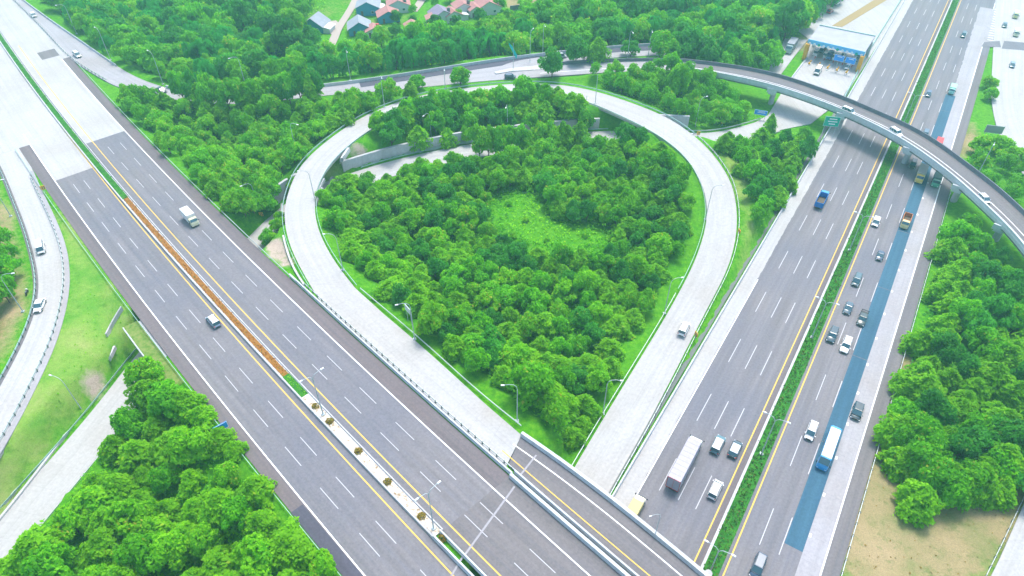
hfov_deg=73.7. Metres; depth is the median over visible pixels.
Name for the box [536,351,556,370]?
feathery tree
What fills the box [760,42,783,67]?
broadleaf tree
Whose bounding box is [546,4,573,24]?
broadleaf tree
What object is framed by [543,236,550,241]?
lime green tree
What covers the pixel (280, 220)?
lime green tree
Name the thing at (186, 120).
lime green tree
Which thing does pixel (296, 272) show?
drainage kerb
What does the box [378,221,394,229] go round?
lime green tree
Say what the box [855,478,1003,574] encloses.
weeds
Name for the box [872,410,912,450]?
feathery tree
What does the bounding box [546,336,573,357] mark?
broadleaf tree
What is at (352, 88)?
lime green tree
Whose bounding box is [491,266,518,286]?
lime green tree
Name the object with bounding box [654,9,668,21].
broadleaf tree
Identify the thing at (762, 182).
dark tree
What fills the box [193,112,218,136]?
lime green tree
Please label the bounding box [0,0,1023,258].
forest
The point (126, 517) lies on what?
lime green tree
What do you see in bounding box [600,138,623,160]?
feathery tree
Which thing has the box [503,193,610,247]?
weeds
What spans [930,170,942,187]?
truck
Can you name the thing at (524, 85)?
broadleaf tree
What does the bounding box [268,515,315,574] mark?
feathery tree
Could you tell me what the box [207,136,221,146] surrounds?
lime green tree
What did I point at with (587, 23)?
broadleaf tree
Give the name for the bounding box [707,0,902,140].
toll plaza apron
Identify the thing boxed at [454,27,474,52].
drooping tree
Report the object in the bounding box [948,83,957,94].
truck
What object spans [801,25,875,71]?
toll canopy
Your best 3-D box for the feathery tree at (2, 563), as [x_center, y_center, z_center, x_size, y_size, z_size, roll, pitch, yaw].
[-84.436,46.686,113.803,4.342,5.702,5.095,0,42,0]
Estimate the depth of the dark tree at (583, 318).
154.40 m
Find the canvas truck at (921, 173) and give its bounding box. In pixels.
[914,163,928,183]
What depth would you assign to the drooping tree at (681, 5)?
286.07 m
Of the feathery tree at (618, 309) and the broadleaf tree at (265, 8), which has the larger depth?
the broadleaf tree at (265, 8)
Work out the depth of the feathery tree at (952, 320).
153.72 m
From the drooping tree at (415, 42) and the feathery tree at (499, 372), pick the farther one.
the drooping tree at (415, 42)
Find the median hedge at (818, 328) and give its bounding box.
[704,0,958,575]
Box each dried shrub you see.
[312,403,318,408]
[325,418,333,424]
[354,447,362,454]
[383,477,391,485]
[416,512,425,520]
[438,534,446,541]
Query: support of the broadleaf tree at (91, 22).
on the ground at (956, 542)
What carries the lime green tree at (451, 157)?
on the ground at (956, 542)
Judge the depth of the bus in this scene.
129.27 m
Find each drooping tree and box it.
[61,0,92,22]
[84,13,105,25]
[88,9,109,19]
[98,35,115,52]
[117,3,133,17]
[133,10,167,24]
[136,0,163,24]
[147,34,165,44]
[180,41,199,58]
[182,20,200,30]
[183,38,217,58]
[192,57,218,79]
[209,25,233,43]
[212,43,226,56]
[218,3,226,12]
[243,27,268,47]
[244,37,261,45]
[254,1,276,22]
[304,51,324,78]
[317,55,342,80]
[337,47,361,76]
[355,42,383,74]
[358,65,381,73]
[381,44,407,70]
[382,52,396,73]
[388,36,414,50]
[389,38,416,69]
[396,42,415,70]
[407,38,435,65]
[410,51,422,68]
[413,32,437,57]
[418,40,445,65]
[436,38,458,63]
[438,29,455,42]
[447,42,463,62]
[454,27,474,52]
[455,31,483,60]
[458,34,478,59]
[471,26,492,56]
[479,32,502,56]
[490,32,507,56]
[491,32,512,55]
[512,17,535,50]
[571,6,590,21]
[610,18,634,45]
[638,15,666,43]
[665,9,682,18]
[666,0,692,13]
[684,6,703,14]
[700,0,720,7]
[702,6,731,24]
[717,30,739,57]
[735,30,747,38]
[761,0,778,5]
[767,25,783,40]
[810,0,826,17]
[830,0,842,6]
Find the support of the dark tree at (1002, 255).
on the ground at (956, 542)
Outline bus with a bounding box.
[816,425,841,471]
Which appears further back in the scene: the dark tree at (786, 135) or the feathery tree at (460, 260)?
the dark tree at (786, 135)
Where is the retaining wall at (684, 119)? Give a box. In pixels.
[660,114,692,134]
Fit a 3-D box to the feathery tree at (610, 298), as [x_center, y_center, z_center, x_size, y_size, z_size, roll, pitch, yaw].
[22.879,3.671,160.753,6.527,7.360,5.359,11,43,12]
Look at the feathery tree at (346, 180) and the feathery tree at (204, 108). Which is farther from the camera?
the feathery tree at (204, 108)
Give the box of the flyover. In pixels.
[538,58,1023,256]
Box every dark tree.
[90,2,120,13]
[103,17,127,37]
[135,27,155,37]
[160,20,184,43]
[180,69,197,98]
[193,23,215,37]
[198,30,217,49]
[202,6,217,20]
[212,51,238,77]
[216,0,224,5]
[217,33,242,47]
[224,0,256,30]
[239,47,269,77]
[242,0,258,8]
[255,11,282,32]
[269,16,302,47]
[269,76,294,101]
[281,37,302,51]
[288,44,318,57]
[289,66,308,97]
[300,38,317,48]
[301,24,321,43]
[305,66,324,91]
[317,54,342,77]
[328,188,352,204]
[342,55,358,75]
[354,211,378,231]
[371,234,395,253]
[376,120,404,145]
[381,106,408,128]
[388,22,401,34]
[389,9,402,22]
[392,282,411,303]
[408,237,423,253]
[412,93,440,117]
[412,241,431,262]
[415,38,435,64]
[416,176,434,191]
[422,180,446,198]
[423,207,445,228]
[426,14,440,23]
[426,257,449,278]
[434,183,456,202]
[435,39,455,62]
[437,163,458,179]
[437,321,458,342]
[442,108,461,130]
[449,15,460,25]
[450,197,465,207]
[456,156,478,177]
[464,200,491,224]
[474,7,486,20]
[475,248,492,263]
[477,100,501,124]
[481,306,503,324]
[481,323,505,346]
[481,337,503,369]
[489,243,511,265]
[493,252,516,269]
[494,105,516,124]
[495,233,513,245]
[501,240,528,264]
[517,254,538,271]
[531,171,553,186]
[532,8,552,26]
[533,83,539,92]
[533,151,542,164]
[535,174,559,196]
[537,45,562,78]
[558,270,578,283]
[565,35,587,60]
[565,198,580,221]
[567,306,591,327]
[568,363,587,393]
[577,199,597,220]
[580,321,605,346]
[581,147,602,164]
[591,15,624,45]
[596,166,614,181]
[601,242,619,257]
[609,258,634,283]
[611,0,626,11]
[611,157,628,176]
[613,121,636,142]
[618,0,648,17]
[620,40,640,55]
[627,230,645,249]
[631,127,649,142]
[631,212,645,219]
[637,273,660,290]
[643,205,664,224]
[646,1,652,13]
[646,222,666,238]
[648,178,664,192]
[651,0,668,12]
[651,167,673,185]
[658,18,679,32]
[663,183,686,205]
[667,220,688,243]
[670,29,692,54]
[677,21,688,31]
[681,41,696,58]
[683,25,699,58]
[694,35,723,61]
[695,23,704,29]
[695,29,709,51]
[706,6,738,33]
[717,37,725,56]
[719,0,748,7]
[734,23,753,38]
[742,183,760,197]
[747,0,761,10]
[750,174,772,195]
[751,40,761,51]
[752,30,766,43]
[760,188,775,204]
[763,164,777,177]
[764,138,784,156]
[769,174,787,189]
[770,0,810,39]
[779,128,794,142]
[799,134,819,159]
[914,388,958,425]
[929,331,967,364]
[945,433,984,463]
[947,424,1003,456]
[954,352,981,379]
[961,308,996,340]
[963,290,985,303]
[971,256,1003,280]
[981,291,1015,327]
[987,246,1013,264]
[989,412,1023,461]
[994,268,1023,303]
[1009,360,1023,380]
[1012,470,1023,491]
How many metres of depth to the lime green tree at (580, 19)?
276.76 m
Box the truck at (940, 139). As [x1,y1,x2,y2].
[937,136,943,143]
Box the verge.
[832,0,885,26]
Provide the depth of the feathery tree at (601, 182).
194.53 m
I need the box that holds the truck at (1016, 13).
[1012,10,1019,18]
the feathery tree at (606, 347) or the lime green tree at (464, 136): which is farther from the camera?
the lime green tree at (464, 136)
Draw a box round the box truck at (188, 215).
[179,205,199,226]
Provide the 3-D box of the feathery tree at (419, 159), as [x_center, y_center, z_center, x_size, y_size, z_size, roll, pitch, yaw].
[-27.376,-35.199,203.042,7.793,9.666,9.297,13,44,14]
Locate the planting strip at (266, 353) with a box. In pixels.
[122,197,287,373]
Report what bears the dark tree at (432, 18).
on the ground at (956, 542)
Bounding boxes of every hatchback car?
[504,73,515,78]
[727,440,742,458]
[850,401,864,420]
[871,215,880,226]
[925,89,931,96]
[977,193,990,203]
[1009,61,1015,67]
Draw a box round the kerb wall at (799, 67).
[792,57,807,77]
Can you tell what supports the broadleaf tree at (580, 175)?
on the ground at (956, 542)
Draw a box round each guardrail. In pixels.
[0,170,35,377]
[0,175,64,438]
[0,348,136,507]
[14,0,106,79]
[15,149,340,575]
[43,454,101,522]
[73,58,295,280]
[282,81,693,285]
[304,283,514,469]
[316,103,705,288]
[360,288,520,425]
[361,128,607,167]
[548,293,675,504]
[610,136,739,493]
[687,117,761,130]
[841,183,953,575]
[985,495,1023,575]
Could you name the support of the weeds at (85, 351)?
on the ground at (956, 542)
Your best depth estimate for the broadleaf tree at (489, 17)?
278.30 m
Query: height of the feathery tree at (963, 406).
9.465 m
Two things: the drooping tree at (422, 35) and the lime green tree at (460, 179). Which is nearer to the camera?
the lime green tree at (460, 179)
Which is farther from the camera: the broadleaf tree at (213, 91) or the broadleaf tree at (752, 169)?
the broadleaf tree at (213, 91)
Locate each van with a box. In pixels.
[34,238,45,254]
[813,64,822,74]
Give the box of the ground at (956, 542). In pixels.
[0,0,1023,575]
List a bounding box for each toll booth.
[807,48,819,65]
[817,50,828,65]
[826,52,840,70]
[835,54,848,72]
[845,56,855,74]
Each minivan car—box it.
[72,50,81,57]
[205,314,221,328]
[707,479,723,500]
[749,551,767,575]
[804,420,818,440]
[842,105,855,113]
[851,272,862,286]
[909,158,917,168]
[960,30,966,37]
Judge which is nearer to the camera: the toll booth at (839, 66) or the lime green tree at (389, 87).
the lime green tree at (389, 87)
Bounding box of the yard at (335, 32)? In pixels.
[330,20,342,37]
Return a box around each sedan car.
[32,298,46,312]
[157,86,166,92]
[842,301,853,314]
[875,250,884,260]
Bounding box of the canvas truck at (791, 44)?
[784,37,798,53]
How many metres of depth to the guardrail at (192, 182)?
187.15 m
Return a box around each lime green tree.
[51,505,89,542]
[57,0,85,11]
[70,12,85,32]
[81,563,106,575]
[86,0,102,12]
[101,497,158,538]
[109,40,127,60]
[112,31,129,42]
[115,89,134,103]
[119,83,127,92]
[122,0,137,9]
[122,355,165,387]
[124,18,132,25]
[127,9,141,21]
[132,14,159,35]
[146,529,189,572]
[148,57,166,75]
[151,114,173,131]
[156,120,172,135]
[158,132,177,153]
[162,56,197,79]
[167,423,211,465]
[170,124,194,136]
[174,97,191,115]
[177,136,197,151]
[178,114,192,126]
[180,571,198,575]
[181,144,196,157]
[183,152,191,165]
[189,520,224,557]
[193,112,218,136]
[193,136,205,146]
[195,144,221,163]
[197,130,211,143]
[197,168,219,187]
[201,53,213,59]
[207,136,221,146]
[209,155,231,172]
[209,460,239,487]
[217,148,242,166]
[218,33,242,55]
[220,160,249,183]
[220,188,241,211]
[221,131,235,143]
[225,58,251,81]
[228,188,250,215]
[229,202,244,212]
[231,143,250,164]
[235,531,281,575]
[241,194,256,214]
[242,103,256,117]
[242,158,261,177]
[245,146,265,164]
[246,122,268,139]
[251,0,275,9]
[251,74,272,99]
[253,176,272,195]
[254,164,265,176]
[254,179,264,192]
[256,93,280,116]
[258,114,278,128]
[259,32,278,54]
[259,164,282,181]
[261,135,276,148]
[263,147,274,167]
[264,232,276,242]
[265,148,293,172]
[266,126,281,142]
[268,217,282,230]
[273,211,284,218]
[276,217,284,228]
[278,7,303,29]
[280,130,297,141]
[285,49,303,75]
[294,125,314,141]
[308,547,337,575]
[310,120,327,140]
[313,98,330,114]
[314,113,324,120]
[314,189,332,205]
[318,39,338,55]
[338,88,361,113]
[341,86,359,97]
[352,39,365,51]
[357,42,382,72]
[365,96,377,110]
[367,110,386,129]
[371,25,390,47]
[373,179,393,190]
[374,76,401,101]
[376,189,397,207]
[377,113,398,130]
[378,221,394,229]
[389,258,414,277]
[392,180,411,196]
[392,196,407,211]
[395,224,409,233]
[395,231,413,245]
[396,163,415,176]
[397,207,425,230]
[415,300,449,334]
[424,192,437,202]
[424,226,449,250]
[428,87,443,110]
[431,159,444,173]
[434,172,452,190]
[443,151,463,163]
[450,172,466,191]
[451,20,473,30]
[453,204,479,228]
[455,301,474,321]
[460,125,471,140]
[465,282,481,303]
[467,123,492,155]
[469,88,487,108]
[471,287,500,312]
[476,168,487,185]
[477,222,497,236]
[478,191,493,205]
[479,13,514,32]
[479,124,493,155]
[480,88,495,106]
[483,154,493,168]
[486,168,506,192]
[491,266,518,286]
[494,343,528,369]
[500,144,521,162]
[501,8,514,21]
[501,30,533,54]
[503,168,519,185]
[505,335,523,346]
[510,231,517,237]
[515,311,539,336]
[517,0,532,3]
[520,1,531,8]
[522,155,538,169]
[523,215,529,221]
[527,17,538,27]
[531,25,555,50]
[531,120,548,145]
[533,136,557,154]
[533,385,570,426]
[534,23,557,51]
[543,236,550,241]
[544,119,560,143]
[549,297,568,316]
[550,21,573,50]
[551,89,565,111]
[551,276,578,302]
[562,180,576,197]
[570,145,582,156]
[572,182,596,200]
[572,269,601,293]
[574,93,588,110]
[575,17,583,22]
[577,265,593,274]
[585,360,612,392]
[588,157,608,175]
[588,300,613,325]
[593,203,615,223]
[607,59,624,73]
[610,75,620,87]
[616,186,639,214]
[617,283,638,308]
[618,8,631,19]
[620,139,637,154]
[622,79,639,95]
[624,253,645,263]
[627,62,639,76]
[628,255,655,284]
[629,68,646,83]
[630,16,650,43]
[631,181,652,194]
[636,143,653,160]
[636,287,657,311]
[645,72,659,87]
[645,232,672,256]
[648,7,659,14]
[652,66,666,80]
[657,86,675,109]
[664,62,692,97]
[678,192,696,210]
[683,89,703,105]
[685,0,704,9]
[696,2,716,19]
[698,99,713,113]
[700,65,716,76]
[702,24,725,47]
[710,101,732,123]
[733,100,751,114]
[746,6,774,33]
[751,26,768,41]
[781,0,814,29]
[968,134,994,151]
[972,153,991,169]
[980,75,999,88]
[983,87,999,100]
[991,134,1016,150]
[995,145,1023,163]
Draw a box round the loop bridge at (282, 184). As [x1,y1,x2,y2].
[273,173,324,216]
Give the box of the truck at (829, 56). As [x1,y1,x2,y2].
[825,50,834,59]
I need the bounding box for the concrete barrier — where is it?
[289,274,512,473]
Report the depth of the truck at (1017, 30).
282.02 m
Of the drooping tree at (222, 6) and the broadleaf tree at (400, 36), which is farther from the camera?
the drooping tree at (222, 6)
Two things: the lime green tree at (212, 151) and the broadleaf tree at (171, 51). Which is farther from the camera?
the broadleaf tree at (171, 51)
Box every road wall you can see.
[23,0,116,65]
[165,50,565,88]
[563,43,650,52]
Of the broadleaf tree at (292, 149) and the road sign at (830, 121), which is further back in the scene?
the road sign at (830, 121)
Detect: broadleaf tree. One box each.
[0,254,24,275]
[0,274,16,302]
[19,539,78,575]
[43,0,61,12]
[64,5,91,27]
[81,15,106,38]
[100,0,122,7]
[104,8,124,20]
[105,23,140,46]
[109,405,143,438]
[110,531,154,574]
[120,95,140,111]
[121,30,152,46]
[130,44,147,66]
[134,85,158,104]
[136,43,168,71]
[142,108,172,128]
[143,378,186,417]
[146,462,181,492]
[154,24,163,42]
[154,42,185,68]
[158,0,183,12]
[166,70,184,97]
[173,3,189,18]
[178,30,198,43]
[181,1,210,22]
[188,0,216,5]
[189,148,214,167]
[195,70,214,102]
[200,2,220,8]
[202,58,225,79]
[210,78,227,106]
[211,8,234,27]
[215,77,235,108]
[219,180,237,201]
[219,494,257,530]
[222,77,242,104]
[231,39,266,60]
[234,112,258,133]
[238,132,260,144]
[242,78,260,102]
[245,188,258,204]
[249,140,267,156]
[250,193,260,213]
[254,4,273,23]
[258,58,280,76]
[258,192,269,210]
[261,193,277,211]
[264,73,282,96]
[264,177,281,196]
[274,0,299,13]
[276,57,293,72]
[276,70,301,103]
[276,137,294,149]
[278,120,297,129]
[279,127,295,138]
[279,138,307,162]
[285,41,299,53]
[292,57,311,77]
[293,0,308,7]
[303,119,327,139]
[322,205,348,230]
[325,103,340,116]
[327,195,346,211]
[353,91,370,113]
[354,250,373,267]
[364,227,384,244]
[368,201,390,222]
[378,253,393,270]
[380,227,397,243]
[392,242,411,259]
[393,33,409,43]
[396,198,414,214]
[398,98,416,114]
[403,18,426,40]
[409,74,425,88]
[413,162,435,176]
[422,196,445,216]
[423,109,445,134]
[424,19,450,43]
[437,89,453,111]
[438,298,452,308]
[439,275,464,297]
[440,260,473,284]
[442,217,460,235]
[443,200,463,219]
[445,307,470,333]
[449,66,471,85]
[449,87,473,111]
[458,101,480,127]
[459,332,485,363]
[462,253,485,277]
[463,346,490,371]
[465,26,475,31]
[465,174,485,197]
[471,310,494,329]
[474,269,489,284]
[477,279,501,295]
[479,15,493,25]
[484,260,499,278]
[486,26,504,34]
[488,151,512,170]
[489,84,510,105]
[492,123,510,152]
[493,284,518,308]
[499,85,510,105]
[503,124,518,144]
[503,363,554,411]
[508,12,525,26]
[512,74,536,99]
[514,123,531,146]
[515,2,539,18]
[515,361,552,392]
[518,286,548,314]
[521,111,538,129]
[523,31,536,52]
[528,270,552,291]
[531,0,556,11]
[537,83,553,102]
[538,153,562,168]
[540,165,560,177]
[541,143,563,165]
[542,183,567,205]
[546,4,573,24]
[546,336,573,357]
[549,241,574,264]
[551,315,569,333]
[552,365,576,391]
[553,172,577,185]
[559,0,582,17]
[563,21,574,29]
[565,21,593,46]
[565,149,580,163]
[567,167,587,185]
[568,156,590,172]
[570,334,591,354]
[577,44,592,59]
[577,108,592,129]
[578,0,601,20]
[578,289,596,308]
[579,17,602,44]
[579,136,594,149]
[586,250,604,269]
[591,189,613,202]
[592,134,607,152]
[594,254,623,280]
[597,1,620,18]
[597,193,620,207]
[600,0,609,6]
[605,203,628,223]
[611,14,632,35]
[612,183,626,194]
[613,71,631,94]
[625,18,637,36]
[628,202,645,215]
[628,217,654,239]
[630,156,648,176]
[634,13,649,20]
[636,190,654,204]
[643,151,663,167]
[648,29,674,57]
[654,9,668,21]
[657,37,681,57]
[657,149,679,168]
[662,50,683,69]
[673,162,692,179]
[674,16,699,27]
[680,11,697,21]
[693,18,708,26]
[709,28,722,42]
[715,51,734,64]
[720,97,735,104]
[723,35,740,51]
[724,104,744,121]
[726,0,750,20]
[726,42,756,66]
[729,134,752,156]
[733,145,752,163]
[736,12,748,24]
[736,32,760,51]
[742,159,767,181]
[750,5,768,10]
[751,51,770,70]
[754,194,774,216]
[756,145,772,163]
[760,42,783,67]
[765,2,778,10]
[766,39,785,58]
[776,0,791,5]
[810,1,818,24]
[823,0,838,4]
[886,396,921,416]
[889,418,935,446]
[894,438,952,480]
[902,410,943,432]
[906,424,950,452]
[911,457,961,494]
[934,467,982,510]
[936,218,981,250]
[948,297,981,329]
[958,410,997,432]
[959,250,987,266]
[962,457,996,497]
[963,324,1012,361]
[964,231,995,256]
[971,277,996,296]
[980,169,1002,183]
[982,448,1019,485]
[999,264,1015,273]
[1006,302,1023,335]
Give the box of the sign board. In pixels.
[404,304,411,323]
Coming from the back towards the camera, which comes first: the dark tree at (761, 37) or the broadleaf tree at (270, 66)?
the dark tree at (761, 37)
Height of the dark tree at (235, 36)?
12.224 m
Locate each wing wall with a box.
[105,306,122,336]
[327,147,349,184]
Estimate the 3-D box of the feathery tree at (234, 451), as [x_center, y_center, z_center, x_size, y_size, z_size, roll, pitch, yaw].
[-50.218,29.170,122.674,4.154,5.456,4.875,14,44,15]
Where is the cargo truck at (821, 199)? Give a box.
[814,190,828,208]
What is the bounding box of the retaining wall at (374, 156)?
[341,118,599,171]
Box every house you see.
[303,11,334,33]
[347,14,370,35]
[355,0,384,15]
[364,22,381,37]
[375,5,399,23]
[386,0,410,12]
[403,19,414,26]
[424,12,432,19]
[427,4,449,22]
[445,6,468,22]
[450,0,470,12]
[467,1,479,17]
[473,0,502,15]
[510,5,521,10]
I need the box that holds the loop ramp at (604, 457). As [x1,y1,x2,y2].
[285,84,736,535]
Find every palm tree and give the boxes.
[159,6,178,22]
[238,30,254,39]
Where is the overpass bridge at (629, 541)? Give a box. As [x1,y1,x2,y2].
[432,431,711,575]
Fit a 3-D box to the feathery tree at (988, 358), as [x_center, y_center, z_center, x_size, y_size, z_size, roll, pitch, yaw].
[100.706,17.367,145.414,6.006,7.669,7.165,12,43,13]
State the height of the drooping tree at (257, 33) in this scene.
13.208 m
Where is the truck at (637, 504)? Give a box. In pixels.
[628,493,647,515]
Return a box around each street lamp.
[1,273,24,312]
[49,374,81,408]
[299,367,325,415]
[322,233,343,270]
[395,303,415,339]
[414,481,440,530]
[501,384,518,421]
[602,380,622,414]
[663,277,683,314]
[704,539,735,569]
[759,411,790,455]
[810,296,839,338]
[848,211,874,250]
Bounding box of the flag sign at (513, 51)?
[509,43,516,68]
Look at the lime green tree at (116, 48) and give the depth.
245.22 m
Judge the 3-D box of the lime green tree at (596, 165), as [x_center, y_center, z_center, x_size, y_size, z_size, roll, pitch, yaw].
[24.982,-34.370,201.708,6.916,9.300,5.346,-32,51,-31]
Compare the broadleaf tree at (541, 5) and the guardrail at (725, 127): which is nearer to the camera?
the guardrail at (725, 127)
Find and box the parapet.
[612,0,904,496]
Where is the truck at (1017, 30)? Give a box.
[1013,27,1020,36]
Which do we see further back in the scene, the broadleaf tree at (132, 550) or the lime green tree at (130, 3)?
the lime green tree at (130, 3)
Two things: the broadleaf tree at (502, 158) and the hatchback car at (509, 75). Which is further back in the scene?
the hatchback car at (509, 75)
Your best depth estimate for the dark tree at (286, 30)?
261.49 m
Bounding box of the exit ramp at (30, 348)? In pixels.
[0,148,69,457]
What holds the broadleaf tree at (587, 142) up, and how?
on the ground at (956, 542)
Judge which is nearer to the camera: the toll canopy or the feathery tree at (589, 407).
the feathery tree at (589, 407)
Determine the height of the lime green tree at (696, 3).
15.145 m
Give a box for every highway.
[0,0,590,575]
[591,0,994,575]
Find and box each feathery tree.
[0,522,71,575]
[0,557,11,574]
[68,482,126,532]
[79,524,123,568]
[81,470,108,488]
[84,507,108,538]
[96,434,128,470]
[100,472,139,505]
[101,563,150,575]
[115,438,157,474]
[123,379,168,417]
[129,486,161,508]
[130,465,151,490]
[134,512,177,534]
[140,103,162,121]
[141,414,172,442]
[143,424,189,473]
[151,92,176,113]
[152,130,163,148]
[154,497,183,522]
[164,109,180,125]
[171,389,208,424]
[172,518,202,564]
[176,467,208,499]
[180,494,202,523]
[184,405,218,432]
[187,82,214,110]
[187,566,201,575]
[190,122,197,137]
[196,101,214,119]
[197,483,238,535]
[197,542,236,575]
[203,178,223,200]
[206,426,237,459]
[212,101,230,122]
[213,570,244,575]
[218,170,239,182]
[220,143,233,151]
[221,440,249,462]
[227,141,235,148]
[228,541,246,574]
[232,134,242,144]
[233,82,257,109]
[233,472,277,511]
[240,508,280,539]
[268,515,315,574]
[277,567,308,575]
[285,175,293,195]
[290,112,306,124]
[293,96,317,117]
[293,123,318,143]
[297,136,312,154]
[302,73,323,104]
[308,112,316,120]
[323,114,345,133]
[325,181,341,204]
[328,90,341,110]
[330,173,359,189]
[334,107,355,126]
[337,227,371,244]
[339,237,353,247]
[340,239,364,262]
[343,210,357,227]
[343,220,364,231]
[344,200,359,211]
[346,186,363,202]
[355,206,372,216]
[356,198,372,209]
[362,243,380,253]
[363,186,382,205]
[364,259,386,281]
[365,90,380,111]
[366,248,382,259]
[370,275,404,303]
[381,173,393,183]
[382,268,408,282]
[383,251,397,259]
[389,216,411,236]
[392,175,403,184]
[398,105,420,133]
[399,292,428,318]
[402,80,418,97]
[403,173,422,198]
[403,255,424,269]
[403,277,429,296]
[406,125,433,151]
[408,192,423,207]
[412,270,431,286]
[413,156,429,165]
[413,263,434,280]
[414,96,427,121]
[414,226,429,242]
[425,290,443,302]
[427,280,444,294]
[428,301,450,332]
[431,246,451,264]
[438,127,460,149]
[441,333,467,363]
[442,241,456,252]
[447,248,471,266]
[448,291,469,307]
[453,227,476,245]
[454,258,468,281]
[455,241,473,257]
[456,191,473,203]
[463,325,483,335]
[473,199,489,221]
[474,235,496,249]
[488,163,505,190]
[490,364,516,392]
[496,321,527,344]
[499,306,521,323]
[501,91,519,107]
[506,159,521,171]
[511,168,535,191]
[512,283,531,310]
[514,101,535,123]
[515,89,525,103]
[515,267,536,286]
[517,129,535,149]
[520,145,536,162]
[523,346,541,363]
[526,93,541,111]
[528,166,541,185]
[528,246,549,269]
[529,311,556,341]
[529,334,551,357]
[534,100,556,124]
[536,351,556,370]
[540,257,561,274]
[540,290,553,309]
[545,198,567,221]
[547,92,557,110]
[548,273,558,291]
[549,380,567,391]
[553,86,561,93]
[553,355,575,382]
[556,156,570,170]
[556,264,570,276]
[557,93,582,120]
[557,121,572,147]
[557,166,566,183]
[558,124,576,152]
[559,145,567,156]
[560,392,579,420]
[562,427,587,452]
[565,195,582,204]
[566,167,587,174]
[569,248,591,271]
[569,352,601,383]
[571,120,590,144]
[571,415,593,435]
[575,393,603,422]
[585,36,611,63]
[590,176,608,193]
[593,337,625,360]
[594,269,609,279]
[595,279,617,300]
[596,355,623,380]
[597,291,620,305]
[599,313,635,341]
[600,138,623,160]
[604,179,619,192]
[606,228,628,243]
[610,305,628,316]
[611,216,635,239]
[613,151,626,163]
[614,278,638,302]
[616,176,627,186]
[624,307,645,333]
[627,157,638,173]
[627,174,649,192]
[630,246,649,260]
[634,141,646,157]
[644,200,657,219]
[646,141,673,161]
[646,164,661,182]
[647,251,668,269]
[650,263,673,285]
[652,189,673,207]
[654,217,668,233]
[662,201,678,219]
[666,212,693,236]
[711,134,733,153]
[721,131,734,138]
[731,162,744,177]
[745,148,760,164]
[749,127,771,145]
[763,113,777,133]
[768,157,782,171]
[772,173,798,194]
[772,185,789,210]
[780,141,797,158]
[781,154,802,173]
[782,146,802,168]
[793,134,805,146]
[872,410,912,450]
[875,445,912,483]
[888,360,936,393]
[889,372,947,410]
[892,478,945,528]
[897,327,933,359]
[900,458,940,497]
[900,477,934,488]
[914,355,943,372]
[920,279,959,304]
[923,236,968,265]
[927,290,963,317]
[927,312,962,333]
[931,264,966,282]
[931,327,961,347]
[936,366,965,393]
[936,461,962,503]
[940,424,960,458]
[942,259,973,285]
[945,467,989,511]
[946,389,978,409]
[948,396,977,425]
[953,280,974,296]
[957,377,990,405]
[962,461,1005,510]
[964,360,1015,400]
[970,455,1004,481]
[971,468,1002,511]
[978,399,1005,413]
[979,355,993,364]
[981,325,1011,340]
[982,441,1023,491]
[983,406,1023,440]
[992,379,1023,411]
[992,476,1017,512]
[997,344,1023,374]
[1007,339,1023,351]
[1010,327,1023,343]
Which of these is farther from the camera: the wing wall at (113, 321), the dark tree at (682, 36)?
the dark tree at (682, 36)
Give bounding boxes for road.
[0,122,779,557]
[13,0,546,103]
[329,0,357,44]
[413,0,424,11]
[563,46,658,60]
[982,0,1023,575]
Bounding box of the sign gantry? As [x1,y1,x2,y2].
[984,125,1004,134]
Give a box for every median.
[0,30,442,537]
[703,0,958,575]
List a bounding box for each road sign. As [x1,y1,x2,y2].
[215,421,228,430]
[754,109,767,118]
[820,116,840,137]
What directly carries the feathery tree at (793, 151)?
on the ground at (956, 542)
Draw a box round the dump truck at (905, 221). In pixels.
[899,212,912,228]
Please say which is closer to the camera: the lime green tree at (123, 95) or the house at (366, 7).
the lime green tree at (123, 95)
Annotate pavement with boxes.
[767,38,806,73]
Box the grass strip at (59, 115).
[1,37,124,197]
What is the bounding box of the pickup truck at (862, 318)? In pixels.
[856,309,869,326]
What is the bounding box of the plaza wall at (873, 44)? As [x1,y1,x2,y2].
[845,0,900,96]
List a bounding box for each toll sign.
[833,54,844,69]
[845,57,855,69]
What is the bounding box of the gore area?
[983,0,995,41]
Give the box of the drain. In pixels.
[609,90,849,493]
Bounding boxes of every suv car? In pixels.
[677,321,690,336]
[709,434,725,455]
[826,325,839,342]
[839,335,852,353]
[888,126,902,136]
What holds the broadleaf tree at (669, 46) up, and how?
on the ground at (956, 542)
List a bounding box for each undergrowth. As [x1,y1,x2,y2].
[12,409,310,575]
[145,103,356,218]
[197,0,799,77]
[325,132,679,443]
[591,75,750,126]
[734,132,798,229]
[911,255,1010,391]
[966,148,1023,208]
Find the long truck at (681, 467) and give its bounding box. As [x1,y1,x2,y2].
[665,434,704,491]
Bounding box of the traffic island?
[494,65,541,73]
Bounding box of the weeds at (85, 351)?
[56,293,121,406]
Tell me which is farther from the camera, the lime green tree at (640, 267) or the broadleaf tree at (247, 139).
the broadleaf tree at (247, 139)
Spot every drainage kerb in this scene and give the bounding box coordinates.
[0,349,137,520]
[5,346,116,504]
[280,203,305,285]
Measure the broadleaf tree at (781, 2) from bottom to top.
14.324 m

